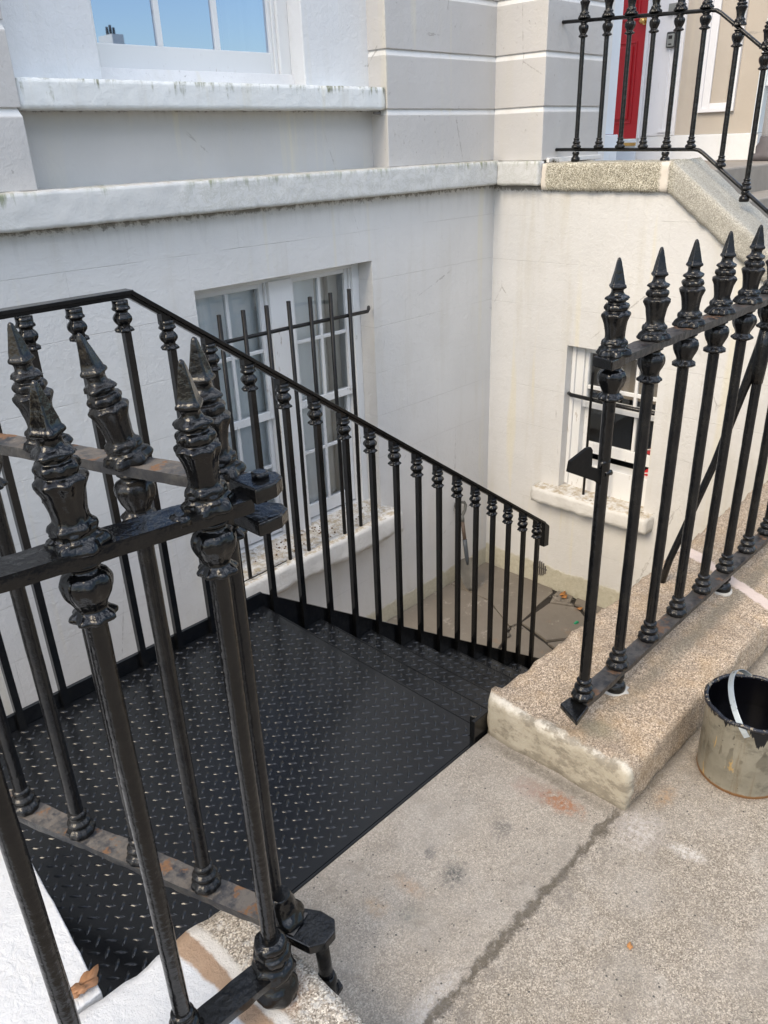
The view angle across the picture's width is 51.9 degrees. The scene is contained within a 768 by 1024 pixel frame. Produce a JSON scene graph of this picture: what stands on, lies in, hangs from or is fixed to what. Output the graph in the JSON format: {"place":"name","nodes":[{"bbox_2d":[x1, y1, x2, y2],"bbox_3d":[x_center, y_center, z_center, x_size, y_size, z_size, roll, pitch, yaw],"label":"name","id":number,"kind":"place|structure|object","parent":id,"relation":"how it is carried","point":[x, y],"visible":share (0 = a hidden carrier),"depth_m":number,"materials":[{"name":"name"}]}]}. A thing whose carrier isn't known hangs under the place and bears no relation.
{"place":"outdoors","nodes":[
{"label":"outdoors","id":0,"kind":"place"},
{"bbox_2d":[0,288,548,997],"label":"steel staircase","id":1,"kind":"structure","parent":0,"point":[368,724],"depth_m":2.42,"materials":[{"name":"metal"}]},
{"bbox_2d":[387,562,603,657],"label":"floor","id":2,"kind":"structure","parent":0,"point":[555,619],"depth_m":6.20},
{"bbox_2d":[0,851,102,1023],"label":"white wall","id":3,"kind":"structure","parent":2,"relation":"on","point":[24,998],"depth_m":1.58,"materials":[{"name":"white paint"}]},
{"bbox_2d":[71,964,98,998],"bbox_3d":[-0.591,0.920,1.526,0.043,0.015,0.099,21,33,40],"label":"dead leaf","id":4,"kind":"object","parent":3,"relation":"on","point":[88,980],"visible":0.77,"depth_m":1.54,"materials":[{"name":"brown plant"}]},
{"bbox_2d":[0,0,623,715],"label":"terraced house","id":5,"kind":"structure","parent":2,"relation":"on","point":[202,164],"depth_m":4.61,"materials":[{"name":"paint"}]},
{"bbox_2d":[89,0,291,74],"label":"upper window frame","id":6,"kind":"structure","parent":5,"relation":"in","point":[278,8],"depth_m":4.42,"materials":[{"name":"white paint"}]},
{"bbox_2d":[194,263,368,552],"bbox_3d":[-0.646,-0.607,5.098,0.150,1.825,1.330,21,33,40],"label":"basement window frame","id":7,"kind":"structure","parent":5,"relation":"in","point":[352,269],"depth_m":5.32,"materials":[{"name":"white paint"}]},
{"bbox_2d":[216,289,369,581],"bbox_3d":[-0.456,-0.511,4.905,0.113,1.603,1.312,18,32,36],"label":"window bar grille","id":8,"kind":"object","parent":5,"relation":"on","point":[268,332],"depth_m":4.78,"materials":[{"name":"metal"}]},
{"bbox_2d":[255,505,366,561],"bbox_3d":[-0.445,0.141,5.361,0.187,0.025,1.066,21,33,40],"label":"sill debris","id":9,"kind":"object","parent":5,"relation":"on","point":[302,534],"visible":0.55,"depth_m":5.33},
{"bbox_2d":[454,501,471,590],"bbox_3d":[0.658,0.282,6.454,0.143,0.736,0.244,-15,28,-25],"label":"shovel","id":10,"kind":"object","parent":2,"relation":"on","point":[466,569],"visible":0.68,"depth_m":6.48,"materials":[{"name":"grey metal"}]},
{"bbox_2d":[507,594,597,629],"bbox_3d":[1.391,0.849,6.055,0.639,0.012,0.735,21,33,40],"label":"joint rubble","id":11,"kind":"object","parent":2,"relation":"on","point":[550,597],"visible":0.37,"depth_m":6.31,"materials":[{"name":"stone"}]},
{"bbox_2d":[291,647,767,1023],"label":"pavement","id":12,"kind":"structure","parent":0,"point":[487,878],"depth_m":1.82,"materials":[{"name":"concrete"}]},
{"bbox_2d":[79,911,364,1023],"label":"granite plinth","id":13,"kind":"structure","parent":12,"relation":"on","point":[215,952],"depth_m":1.53,"materials":[{"name":"white stone"}]},
{"bbox_2d":[0,359,298,1023],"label":"iron railing","id":14,"kind":"object","parent":13,"relation":"on","point":[77,548],"visible":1,"depth_m":1.06,"materials":[{"name":"black metal"}]},
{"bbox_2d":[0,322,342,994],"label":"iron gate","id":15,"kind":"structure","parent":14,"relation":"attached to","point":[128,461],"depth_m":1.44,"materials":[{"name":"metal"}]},
{"bbox_2d":[487,481,767,810],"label":"granite plinth","id":16,"kind":"structure","parent":12,"relation":"on","point":[620,751],"depth_m":2.33,"materials":[{"name":"beige stone"}]},
{"bbox_2d":[560,224,767,725],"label":"iron railing","id":17,"kind":"object","parent":16,"relation":"on","point":[616,351],"visible":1,"depth_m":2.14,"materials":[{"name":"metal"}]},
{"bbox_2d":[627,942,632,948],"bbox_3d":[0.534,0.942,1.713,0.013,0.004,0.017,21,33,40],"label":"leaf scrap","id":18,"kind":"object","parent":12,"relation":"on","point":[629,945],"visible":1,"depth_m":1.71,"materials":[{"name":"orange plant"}]},
{"bbox_2d":[591,160,767,404],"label":"entrance steps","id":19,"kind":"structure","parent":12,"relation":"on","point":[735,169],"depth_m":5.59,"materials":[{"name":"stone"}]},
{"bbox_2d":[616,0,767,160],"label":"neighbour entrance","id":20,"kind":"object","parent":19,"relation":"on","point":[717,62],"visible":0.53,"depth_m":6.36,"materials":[{"name":"beige paint"}]},
{"bbox_2d":[666,31,675,47],"bbox_3d":[2.322,-3.822,6.384,0.080,0.113,0.050,21,33,40],"label":"key lock box","id":21,"kind":"object","parent":20,"relation":"attached to","point":[670,40],"visible":0.89,"depth_m":6.37,"materials":[{"name":"grey metal"}]},
{"bbox_2d":[668,2,677,10],"bbox_3d":[2.324,-4.019,6.294,0.100,0.070,0.035,21,33,40],"label":"letter flap","id":22,"kind":"object","parent":20,"relation":"attached to","point":[672,6],"visible":0.3,"depth_m":6.29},
{"bbox_2d":[696,669,767,798],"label":"paint bucket","id":23,"kind":"object","parent":12,"relation":"on","point":[732,757],"visible":1,"depth_m":2.09,"materials":[{"name":"metal"}]},
{"bbox_2d":[499,589,583,649],"bbox_3d":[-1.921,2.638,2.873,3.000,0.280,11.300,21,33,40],"label":"moss","id":24,"kind":"object","parent":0,"point":[544,603],"depth_m":6.27,"materials":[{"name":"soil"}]},
{"bbox_2d":[486,157,767,608],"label":"entrance side wall","id":25,"kind":"structure","parent":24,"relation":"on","point":[567,235],"depth_m":5.58,"materials":[{"name":"paint"}]},
{"bbox_2d":[538,561,546,575],"bbox_3d":[1.294,0.463,6.559,0.136,0.132,0.022,21,33,40],"label":"air vent","id":26,"kind":"object","parent":25,"relation":"attached to","point":[542,571],"visible":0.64,"depth_m":6.54,"materials":[{"name":"metal"}]},
{"bbox_2d":[564,346,646,505],"bbox_3d":[1.699,-0.638,5.793,0.715,1.135,0.140,21,33,40],"label":"small window frame","id":27,"kind":"structure","parent":25,"relation":"in","point":[619,485],"depth_m":5.91,"materials":[{"name":"white paint"}]},
{"bbox_2d":[567,367,654,494],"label":"side window bars","id":28,"kind":"object","parent":25,"relation":"on","point":[590,399],"visible":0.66,"depth_m":5.70,"materials":[{"name":"black paint"}]},
{"bbox_2d":[555,0,767,214],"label":"porch railing","id":29,"kind":"object","parent":25,"relation":"on","point":[679,11],"visible":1,"depth_m":4.75,"materials":[{"name":"black metal"}]},
{"bbox_2d":[610,0,648,138],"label":"red door","id":30,"kind":"structure","parent":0,"point":[634,78],"depth_m":6.73,"materials":[{"name":"paint"}]},
{"bbox_2d":[614,0,640,123],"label":"door panel","id":31,"kind":"structure","parent":30,"relation":"in","point":[622,50],"depth_m":6.77,"materials":[{"name":"red paint"}]},
{"bbox_2d":[753,95,767,160],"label":"wall","id":32,"kind":"structure","parent":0,"point":[761,152],"depth_m":6.01,"materials":[{"name":"paint"}]}
]}

